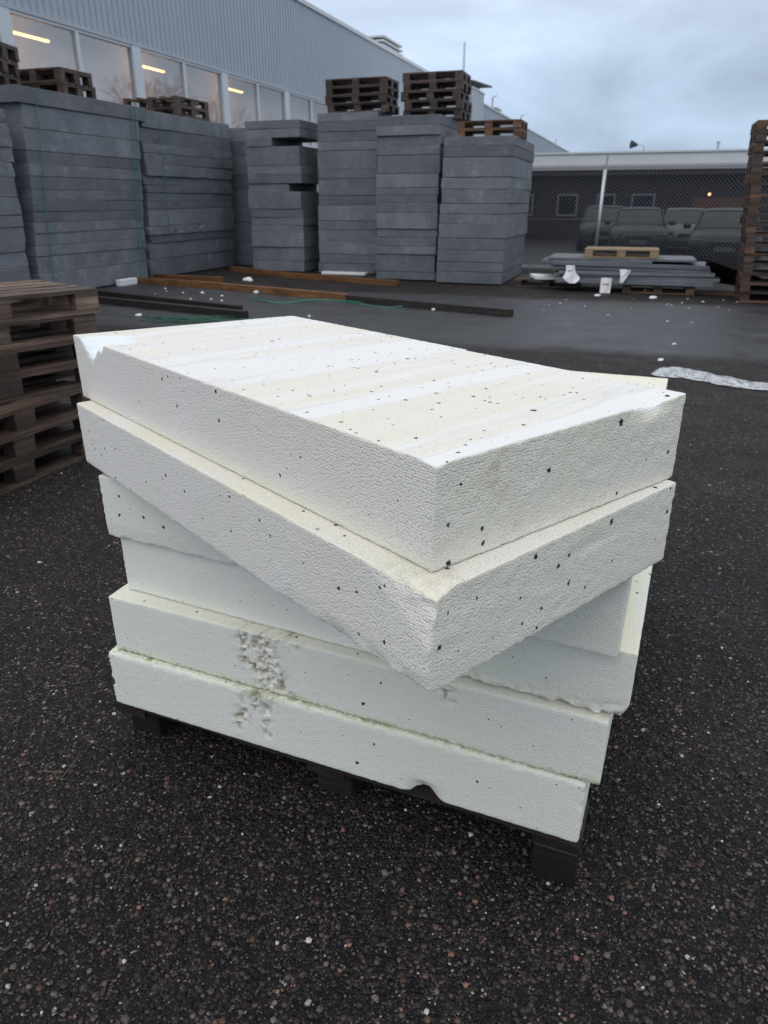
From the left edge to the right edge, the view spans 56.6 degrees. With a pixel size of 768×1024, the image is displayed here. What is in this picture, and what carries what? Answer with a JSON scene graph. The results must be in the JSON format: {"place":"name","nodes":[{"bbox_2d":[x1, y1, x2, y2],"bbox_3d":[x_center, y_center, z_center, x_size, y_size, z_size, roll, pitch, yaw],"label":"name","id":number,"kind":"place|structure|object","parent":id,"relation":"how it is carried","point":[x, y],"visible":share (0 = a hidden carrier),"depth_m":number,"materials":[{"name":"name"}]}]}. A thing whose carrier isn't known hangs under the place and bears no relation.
{"place":"outdoors","nodes":[
{"label":"outdoors","id":0,"kind":"place"},
{"bbox_2d":[0,0,568,200],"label":"warehouse","id":1,"kind":"structure","parent":0,"point":[235,63],"depth_m":22.47,"materials":[{"name":"grey metal"}]},
{"bbox_2d":[9,9,130,96],"bbox_3d":[-7.342,-10.650,17.244,0.120,1.740,4.090,8,25,18],"label":"window frame","id":2,"kind":"structure","parent":1,"relation":"in","point":[74,32],"depth_m":17.00,"materials":[{"name":"white paint"}]},
{"bbox_2d":[251,217,321,224],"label":"foam board","id":3,"kind":"object","parent":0,"point":[284,221],"visible":0.68,"depth_m":16.00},
{"bbox_2d":[250,209,317,217],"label":"foam board","id":4,"kind":"object","parent":3,"relation":"on","point":[301,213],"visible":0.68,"depth_m":15.92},
{"bbox_2d":[248,192,318,208],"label":"foam board","id":5,"kind":"object","parent":4,"relation":"on","point":[283,200],"visible":0.84,"depth_m":15.83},
{"bbox_2d":[248,184,316,191],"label":"foam board","id":6,"kind":"object","parent":5,"relation":"on","point":[281,188],"visible":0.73,"depth_m":15.84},
{"bbox_2d":[248,174,317,184],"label":"foam board","id":7,"kind":"object","parent":6,"relation":"on","point":[309,179],"visible":0.81,"depth_m":15.68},
{"bbox_2d":[247,165,317,174],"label":"foam board","id":8,"kind":"object","parent":7,"relation":"on","point":[291,169],"visible":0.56,"depth_m":15.60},
{"bbox_2d":[245,146,317,166],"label":"foam board","id":9,"kind":"object","parent":8,"relation":"on","point":[279,156],"visible":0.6,"depth_m":15.50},
{"bbox_2d":[246,138,302,146],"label":"foam board","id":10,"kind":"object","parent":9,"relation":"on","point":[261,142],"visible":0.62,"depth_m":15.50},
{"bbox_2d":[245,128,318,142],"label":"foam board","id":11,"kind":"object","parent":10,"relation":"on","point":[300,135],"visible":0.69,"depth_m":15.37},
{"bbox_2d":[0,264,767,1023],"bbox_3d":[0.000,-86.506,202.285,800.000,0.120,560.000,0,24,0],"label":"ground","id":12,"kind":"structure","parent":0,"point":[582,330],"depth_m":1.92,"materials":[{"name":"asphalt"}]},
{"bbox_2d":[0,426,85,494],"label":"pallet","id":13,"kind":"object","parent":12,"relation":"on","point":[20,473],"visible":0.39,"depth_m":4.25,"materials":[{"name":"brown wood"}]},
{"bbox_2d":[0,402,81,467],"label":"pallet","id":14,"kind":"object","parent":13,"relation":"on","point":[20,447],"visible":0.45,"depth_m":4.20,"materials":[{"name":"brown wood"}]},
{"bbox_2d":[0,380,90,441],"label":"pallet","id":15,"kind":"object","parent":14,"relation":"on","point":[18,417],"visible":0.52,"depth_m":4.14,"materials":[{"name":"brown wood"}]},
{"bbox_2d":[0,349,81,403],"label":"pallet","id":16,"kind":"object","parent":15,"relation":"on","point":[11,389],"visible":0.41,"depth_m":4.34,"materials":[{"name":"brown wood"}]},
{"bbox_2d":[0,325,77,376],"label":"pallet","id":17,"kind":"object","parent":16,"relation":"on","point":[10,359],"visible":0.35,"depth_m":4.31,"materials":[{"name":"brown wood"}]},
{"bbox_2d":[0,303,97,349],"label":"pallet","id":18,"kind":"object","parent":17,"relation":"on","point":[72,325],"visible":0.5,"depth_m":4.38,"materials":[{"name":"brown wood"}]},
{"bbox_2d":[0,279,100,323],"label":"pallet","id":19,"kind":"object","parent":18,"relation":"on","point":[75,299],"visible":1,"depth_m":4.34,"materials":[{"name":"brown wood"}]},
{"bbox_2d":[30,262,147,287],"bbox_3d":[-5.887,-4.469,13.518,1.202,0.350,2.933,8,25,17],"label":"foam board","id":20,"kind":"object","parent":12,"relation":"on","point":[94,277],"visible":0.34,"depth_m":13.28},
{"bbox_2d":[27,247,145,273],"bbox_3d":[-5.898,-4.766,13.426,1.203,0.266,2.933,8,25,18],"label":"foam board","id":21,"kind":"object","parent":20,"relation":"on","point":[60,263],"visible":0.52,"depth_m":12.93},
{"bbox_2d":[22,239,145,256],"bbox_3d":[-5.878,-4.976,13.359,1.203,0.166,2.934,8,25,18],"label":"foam board","id":22,"kind":"object","parent":21,"relation":"on","point":[56,249],"visible":0.58,"depth_m":12.85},
{"bbox_2d":[25,228,144,245],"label":"foam board","id":23,"kind":"object","parent":22,"relation":"on","point":[79,237],"visible":0.61,"depth_m":12.85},
{"bbox_2d":[23,219,143,233],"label":"foam board","id":24,"kind":"object","parent":23,"relation":"on","point":[54,227],"visible":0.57,"depth_m":12.72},
{"bbox_2d":[6,210,143,221],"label":"foam board","id":25,"kind":"object","parent":24,"relation":"on","point":[55,216],"visible":0.68,"depth_m":12.68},
{"bbox_2d":[19,200,143,211],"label":"foam board","id":26,"kind":"object","parent":25,"relation":"on","point":[39,205],"visible":0.88,"depth_m":12.59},
{"bbox_2d":[16,190,142,199],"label":"foam board","id":27,"kind":"object","parent":26,"relation":"on","point":[69,195],"visible":0.73,"depth_m":12.55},
{"bbox_2d":[14,176,141,191],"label":"foam board","id":28,"kind":"object","parent":27,"relation":"on","point":[50,183],"visible":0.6,"depth_m":12.48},
{"bbox_2d":[12,163,141,179],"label":"foam board","id":29,"kind":"object","parent":28,"relation":"on","point":[29,169],"visible":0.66,"depth_m":12.43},
{"bbox_2d":[11,151,139,169],"bbox_3d":[-5.836,-6.347,12.923,1.202,0.186,2.933,8,25,17],"label":"foam board","id":30,"kind":"object","parent":29,"relation":"on","point":[34,157],"visible":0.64,"depth_m":12.41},
{"bbox_2d":[8,128,140,158],"bbox_3d":[-5.819,-6.595,12.855,1.202,0.323,2.933,8,25,18],"label":"foam board","id":31,"kind":"object","parent":30,"relation":"on","point":[25,139],"visible":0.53,"depth_m":12.30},
{"bbox_2d":[0,103,139,140],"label":"foam board","id":32,"kind":"object","parent":31,"relation":"on","point":[20,115],"visible":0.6,"depth_m":12.16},
{"bbox_2d":[0,84,146,121],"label":"foam board","id":33,"kind":"object","parent":32,"relation":"on","point":[12,93],"visible":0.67,"depth_m":12.07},
{"bbox_2d":[21,81,96,98],"bbox_3d":[-5.931,-7.521,12.811,1.203,0.220,0.804,8,25,18],"label":"pallet","id":34,"kind":"object","parent":33,"relation":"on","point":[69,88],"visible":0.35,"depth_m":12.56,"materials":[{"name":"brown wood"}]},
{"bbox_2d":[19,67,92,86],"bbox_3d":[-5.966,-7.718,12.720,1.203,0.220,0.804,8,25,17],"label":"pallet","id":35,"kind":"object","parent":34,"relation":"on","point":[43,75],"visible":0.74,"depth_m":12.47,"materials":[{"name":"brown wood"}]},
{"bbox_2d":[97,290,242,309],"bbox_3d":[-3.614,-3.432,11.524,3.616,0.083,0.103,15,28,31],"label":"timber","id":36,"kind":"object","parent":12,"relation":"on","point":[163,299],"visible":0.7,"depth_m":11.37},
{"bbox_2d":[98,296,248,318],"bbox_3d":[-3.556,-3.143,10.836,3.854,0.102,0.103,14,27,29],"label":"timber","id":37,"kind":"object","parent":12,"relation":"on","point":[192,309],"visible":0.74,"depth_m":10.53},
{"bbox_2d":[143,250,234,277],"bbox_3d":[-4.858,-5.775,16.491,1.204,0.368,3.386,8,25,18],"label":"foam board","id":38,"kind":"object","parent":12,"relation":"on","point":[196,262],"visible":0.49,"depth_m":16.09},
{"bbox_2d":[145,237,234,258],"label":"foam board","id":39,"kind":"object","parent":38,"relation":"on","point":[179,248],"visible":0.45,"depth_m":15.94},
{"bbox_2d":[144,230,234,243],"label":"foam board","id":40,"kind":"object","parent":39,"relation":"on","point":[181,236],"visible":0.44,"depth_m":15.81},
{"bbox_2d":[144,222,233,234],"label":"foam board","id":41,"kind":"object","parent":40,"relation":"on","point":[163,230],"visible":0.56,"depth_m":15.73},
{"bbox_2d":[143,208,233,225],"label":"foam board","id":42,"kind":"object","parent":41,"relation":"on","point":[155,217],"visible":0.63,"depth_m":15.71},
{"bbox_2d":[143,201,232,208],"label":"foam board","id":43,"kind":"object","parent":42,"relation":"on","point":[180,204],"visible":0.56,"depth_m":15.59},
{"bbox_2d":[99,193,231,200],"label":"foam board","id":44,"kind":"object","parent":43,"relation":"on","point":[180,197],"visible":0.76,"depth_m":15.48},
{"bbox_2d":[142,185,232,193],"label":"foam board","id":45,"kind":"object","parent":44,"relation":"on","point":[182,189],"visible":0.59,"depth_m":15.55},
{"bbox_2d":[135,175,230,187],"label":"foam board","id":46,"kind":"object","parent":45,"relation":"on","point":[168,181],"visible":0.51,"depth_m":15.46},
{"bbox_2d":[140,163,231,179],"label":"foam board","id":47,"kind":"object","parent":46,"relation":"on","point":[147,169],"visible":0.46,"depth_m":15.40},
{"bbox_2d":[139,152,232,168],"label":"foam board","id":48,"kind":"object","parent":47,"relation":"on","point":[155,158],"visible":0.44,"depth_m":15.37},
{"bbox_2d":[139,143,231,159],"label":"foam board","id":49,"kind":"object","parent":48,"relation":"on","point":[169,150],"visible":0.54,"depth_m":15.26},
{"bbox_2d":[139,127,229,151],"bbox_3d":[-4.791,-8.141,15.671,1.204,0.282,3.386,8,25,18],"label":"foam board","id":50,"kind":"object","parent":49,"relation":"on","point":[168,138],"visible":0.5,"depth_m":15.26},
{"bbox_2d":[138,110,229,138],"bbox_3d":[-4.767,-8.424,15.581,1.204,0.310,3.386,8,25,17],"label":"foam board","id":51,"kind":"object","parent":50,"relation":"on","point":[175,123],"visible":0.51,"depth_m":15.25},
{"bbox_2d":[145,105,209,120],"bbox_3d":[-4.764,-8.759,15.721,1.354,0.184,1.203,8,25,19],"label":"pallet","id":52,"kind":"object","parent":51,"relation":"on","point":[183,111],"visible":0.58,"depth_m":15.46,"materials":[{"name":"brown wood"}]},
{"bbox_2d":[123,96,208,111],"bbox_3d":[-4.763,-8.925,15.650,1.354,0.184,1.203,8,25,18],"label":"pallet","id":53,"kind":"object","parent":52,"relation":"on","point":[164,100],"visible":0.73,"depth_m":15.34,"materials":[{"name":"brown wood"}]},
{"bbox_2d":[218,283,349,299],"bbox_3d":[-1.799,-3.838,12.417,2.942,0.113,0.123,15,28,31],"label":"timber","id":54,"kind":"object","parent":12,"relation":"on","point":[286,291],"visible":0.96,"depth_m":12.31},
{"bbox_2d":[253,259,319,271],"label":"foam board","id":55,"kind":"object","parent":12,"relation":"on","point":[298,266],"visible":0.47,"depth_m":16.38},
{"bbox_2d":[253,246,319,260],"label":"foam board","id":56,"kind":"object","parent":55,"relation":"on","point":[289,253],"visible":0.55,"depth_m":16.27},
{"bbox_2d":[251,231,318,246],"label":"foam board","id":57,"kind":"object","parent":56,"relation":"on","point":[282,239],"visible":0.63,"depth_m":16.13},
{"bbox_2d":[278,272,399,285],"bbox_3d":[-0.980,-4.750,14.521,3.095,0.103,0.123,16,28,33],"label":"timber","id":58,"kind":"object","parent":12,"relation":"on","point":[386,282],"visible":1,"depth_m":14.40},
{"bbox_2d":[319,262,375,273],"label":"foam board","id":59,"kind":"object","parent":12,"relation":"on","point":[353,267],"visible":0.33,"depth_m":15.89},
{"bbox_2d":[319,254,374,263],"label":"foam board","id":60,"kind":"object","parent":59,"relation":"on","point":[347,258],"visible":0.44,"depth_m":15.82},
{"bbox_2d":[319,242,377,254],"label":"foam board","id":61,"kind":"object","parent":60,"relation":"on","point":[361,248],"visible":0.45,"depth_m":15.74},
{"bbox_2d":[319,230,377,242],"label":"foam board","id":62,"kind":"object","parent":61,"relation":"on","point":[367,236],"visible":0.44,"depth_m":15.64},
{"bbox_2d":[318,220,376,229],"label":"foam board","id":63,"kind":"object","parent":62,"relation":"on","point":[345,225],"visible":0.45,"depth_m":15.57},
{"bbox_2d":[318,205,380,220],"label":"foam board","id":64,"kind":"object","parent":63,"relation":"on","point":[347,212],"visible":0.65,"depth_m":15.46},
{"bbox_2d":[319,196,375,204],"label":"foam board","id":65,"kind":"object","parent":64,"relation":"on","point":[347,200],"visible":0.61,"depth_m":15.36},
{"bbox_2d":[318,178,375,195],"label":"foam board","id":66,"kind":"object","parent":65,"relation":"on","point":[346,187],"visible":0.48,"depth_m":15.27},
{"bbox_2d":[318,169,376,178],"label":"foam board","id":67,"kind":"object","parent":66,"relation":"on","point":[347,173],"visible":0.42,"depth_m":15.16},
{"bbox_2d":[317,150,376,168],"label":"foam board","id":68,"kind":"object","parent":67,"relation":"on","point":[362,159],"visible":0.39,"depth_m":15.07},
{"bbox_2d":[114,694,592,886],"bbox_3d":[0.037,0.515,2.366,1.359,0.162,1.100,9,25,21],"label":"pallet","id":69,"kind":"object","parent":12,"relation":"on","point":[554,858],"visible":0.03,"depth_m":1.77,"materials":[{"name":"black wood"}]},
{"bbox_2d":[109,645,589,841],"bbox_3d":[0.151,0.265,2.508,1.328,0.176,1.662,9,25,20],"label":"foam slab","id":70,"kind":"object","parent":69,"relation":"on","point":[530,797],"depth_m":1.77,"materials":[{"name":"plastic"}]},
{"bbox_2d":[109,584,612,784],"bbox_3d":[0.178,0.103,2.440,1.328,0.170,1.662,10,25,21],"label":"foam slab","id":71,"kind":"object","parent":70,"relation":"on","point":[562,737],"depth_m":1.70,"materials":[{"name":"plastic"}]},
{"bbox_2d":[121,537,652,714],"bbox_3d":[0.218,-0.059,2.388,1.375,0.164,1.661,10,26,22],"label":"foam slab","id":72,"kind":"object","parent":71,"relation":"on","point":[577,677],"depth_m":1.69,"materials":[{"name":"plastic"}]},
{"bbox_2d":[99,371,667,657],"bbox_3d":[0.205,-0.231,2.355,1.376,0.172,1.773,11,26,23],"label":"foam slab","id":73,"kind":"object","parent":72,"relation":"on","point":[596,624],"depth_m":1.77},
{"bbox_2d":[77,400,675,693],"bbox_3d":[-0.123,-0.094,1.588,0.631,0.158,1.287,-19,30,-37],"label":"foam slab","id":74,"kind":"object","parent":73,"relation":"on","point":[429,632],"depth_m":1.14,"materials":[{"name":"plastic"}]},
{"bbox_2d":[73,316,685,571],"bbox_3d":[-0.122,-0.258,1.564,0.607,0.158,1.322,-19,30,-37],"label":"foam slab","id":75,"kind":"object","parent":74,"relation":"on","point":[432,457],"depth_m":1.20,"materials":[{"name":"plastic"}]},
{"bbox_2d":[376,271,436,279],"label":"foam board","id":76,"kind":"object","parent":12,"relation":"on","point":[405,275],"visible":0.34,"depth_m":14.60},
{"bbox_2d":[375,253,436,272],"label":"foam board","id":77,"kind":"object","parent":76,"relation":"on","point":[407,262],"visible":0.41,"depth_m":14.51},
{"bbox_2d":[346,295,513,316],"bbox_3d":[0.610,-3.142,10.834,2.916,0.102,0.114,16,28,32],"label":"timber","id":78,"kind":"object","parent":12,"relation":"on","point":[485,310],"visible":0.97,"depth_m":10.68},
{"bbox_2d":[436,264,521,284],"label":"foam board","id":79,"kind":"object","parent":12,"relation":"on","point":[475,277],"visible":0.56,"depth_m":13.95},
{"bbox_2d":[437,255,522,272],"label":"foam board","id":80,"kind":"object","parent":79,"relation":"on","point":[475,266],"visible":0.55,"depth_m":13.88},
{"bbox_2d":[437,244,524,262],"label":"foam board","id":81,"kind":"object","parent":80,"relation":"on","point":[478,256],"visible":0.62,"depth_m":13.79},
{"bbox_2d":[438,234,524,250],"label":"foam board","id":82,"kind":"object","parent":81,"relation":"on","point":[485,244],"visible":0.69,"depth_m":13.71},
{"bbox_2d":[439,222,527,238],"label":"foam board","id":83,"kind":"object","parent":82,"relation":"on","point":[491,231],"visible":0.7,"depth_m":13.62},
{"bbox_2d":[439,213,527,224],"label":"foam board","id":84,"kind":"object","parent":83,"relation":"on","point":[500,219],"visible":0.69,"depth_m":13.53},
{"bbox_2d":[440,204,528,213],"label":"foam board","id":85,"kind":"object","parent":84,"relation":"on","point":[481,208],"visible":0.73,"depth_m":13.47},
{"bbox_2d":[442,189,529,203],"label":"foam board","id":86,"kind":"object","parent":85,"relation":"on","point":[480,196],"visible":1,"depth_m":13.37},
{"bbox_2d":[441,177,531,189],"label":"foam board","id":87,"kind":"object","parent":86,"relation":"on","point":[487,183],"visible":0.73,"depth_m":13.29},
{"bbox_2d":[443,156,532,179],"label":"foam board","id":88,"kind":"object","parent":87,"relation":"on","point":[484,167],"visible":0.78,"depth_m":13.19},
{"bbox_2d":[443,145,533,162],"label":"foam board","id":89,"kind":"object","parent":88,"relation":"on","point":[492,151],"visible":0.6,"depth_m":13.07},
{"bbox_2d":[444,135,533,152],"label":"foam board","id":90,"kind":"object","parent":89,"relation":"on","point":[514,140],"visible":0.59,"depth_m":13.01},
{"bbox_2d":[513,155,767,268],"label":"chain link fence","id":91,"kind":"object","parent":12,"relation":"on","point":[695,211],"visible":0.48,"depth_m":16.49,"materials":[{"name":"metal"}]},
{"bbox_2d":[533,148,767,166],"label":"roof","id":92,"kind":"structure","parent":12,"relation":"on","point":[637,158],"depth_m":30.26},
{"bbox_2d":[622,284,694,294],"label":"pallet","id":93,"kind":"object","parent":12,"relation":"on","point":[657,289],"visible":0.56,"depth_m":12.65,"materials":[{"name":"brown wood"}]},
{"bbox_2d":[556,276,713,286],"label":"foam board","id":94,"kind":"object","parent":93,"relation":"on","point":[645,282],"visible":0.46,"depth_m":12.46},
{"bbox_2d":[554,269,719,281],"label":"foam board","id":95,"kind":"object","parent":94,"relation":"on","point":[701,279],"visible":0.41,"depth_m":12.42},
{"bbox_2d":[559,269,714,276],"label":"foam board","id":96,"kind":"object","parent":95,"relation":"on","point":[631,273],"visible":0.49,"depth_m":12.46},
{"bbox_2d":[550,264,710,272],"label":"foam board","id":97,"kind":"object","parent":96,"relation":"on","point":[552,266],"visible":0.45,"depth_m":12.52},
{"bbox_2d":[553,261,709,269],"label":"foam board","id":98,"kind":"object","parent":97,"relation":"on","point":[698,265],"visible":0.62,"depth_m":12.51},
{"bbox_2d":[542,256,652,263],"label":"foam board","id":99,"kind":"object","parent":98,"relation":"on","point":[546,259],"visible":0.47,"depth_m":12.67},
{"bbox_2d":[548,253,696,261],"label":"foam board","id":100,"kind":"object","parent":99,"relation":"on","point":[661,258],"visible":0.74,"depth_m":12.71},
{"bbox_2d":[584,246,658,258],"bbox_3d":[4.298,-4.694,12.899,1.253,0.147,0.804,8,25,17],"label":"pallet","id":101,"kind":"object","parent":100,"relation":"on","point":[621,252],"visible":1,"depth_m":12.70,"materials":[{"name":"brown wood"}]},
{"bbox_2d":[651,367,767,389],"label":"plastic film","id":102,"kind":"object","parent":12,"relation":"on","point":[679,372],"visible":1,"depth_m":6.51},
{"bbox_2d":[377,229,438,237],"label":"foam board","id":103,"kind":"object","parent":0,"point":[434,233],"visible":0.56,"depth_m":14.28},
{"bbox_2d":[376,212,439,228],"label":"foam board","id":104,"kind":"object","parent":103,"relation":"on","point":[391,220],"visible":0.57,"depth_m":14.17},
{"bbox_2d":[376,202,441,212],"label":"foam board","id":105,"kind":"object","parent":104,"relation":"on","point":[417,207],"visible":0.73,"depth_m":14.07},
{"bbox_2d":[376,188,441,194],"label":"foam board","id":106,"kind":"object","parent":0,"point":[408,191],"visible":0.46,"depth_m":13.98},
{"bbox_2d":[376,173,442,187],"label":"foam board","id":107,"kind":"object","parent":106,"relation":"on","point":[432,180],"visible":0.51,"depth_m":13.92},
{"bbox_2d":[377,155,444,173],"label":"foam board","id":108,"kind":"object","parent":107,"relation":"on","point":[414,164],"visible":0.57,"depth_m":13.80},
{"bbox_2d":[377,145,443,155],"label":"foam board","id":109,"kind":"object","parent":108,"relation":"on","point":[410,150],"visible":0.43,"depth_m":13.70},
{"bbox_2d":[378,135,447,145],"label":"foam board","id":110,"kind":"object","parent":109,"relation":"on","point":[411,140],"visible":0.38,"depth_m":13.64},
{"bbox_2d":[376,124,456,136],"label":"foam board","id":111,"kind":"object","parent":110,"relation":"on","point":[413,130],"visible":0.52,"depth_m":13.59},
{"bbox_2d":[377,114,456,129],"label":"foam board","id":112,"kind":"object","parent":111,"relation":"on","point":[430,119],"visible":0.43,"depth_m":13.54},
{"bbox_2d":[403,108,470,120],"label":"pallet","id":113,"kind":"object","parent":112,"relation":"on","point":[459,114],"visible":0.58,"depth_m":14.25,"materials":[{"name":"brown wood"}]},
{"bbox_2d":[404,99,471,112],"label":"pallet","id":114,"kind":"object","parent":113,"relation":"on","point":[464,104],"visible":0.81,"depth_m":14.16,"materials":[{"name":"brown wood"}]},
{"bbox_2d":[401,89,469,101],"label":"pallet","id":115,"kind":"object","parent":114,"relation":"on","point":[434,95],"visible":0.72,"depth_m":14.12,"materials":[{"name":"brown wood"}]},
{"bbox_2d":[403,80,471,94],"bbox_3d":[1.078,-8.478,14.287,1.203,0.165,0.804,8,25,17],"label":"pallet","id":116,"kind":"object","parent":115,"relation":"on","point":[464,86],"visible":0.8,"depth_m":14.05,"materials":[{"name":"brown wood"}]},
{"bbox_2d":[402,70,470,83],"bbox_3d":[1.060,-8.631,14.231,1.203,0.164,0.804,7,25,17],"label":"pallet","id":117,"kind":"object","parent":116,"relation":"on","point":[437,76],"visible":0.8,"depth_m":14.00,"materials":[{"name":"brown wood"}]},
{"bbox_2d":[306,0,767,151],"label":"sky","id":118,"kind":"structure","parent":0,"point":[588,75],"materials":[{"name":"grey"}]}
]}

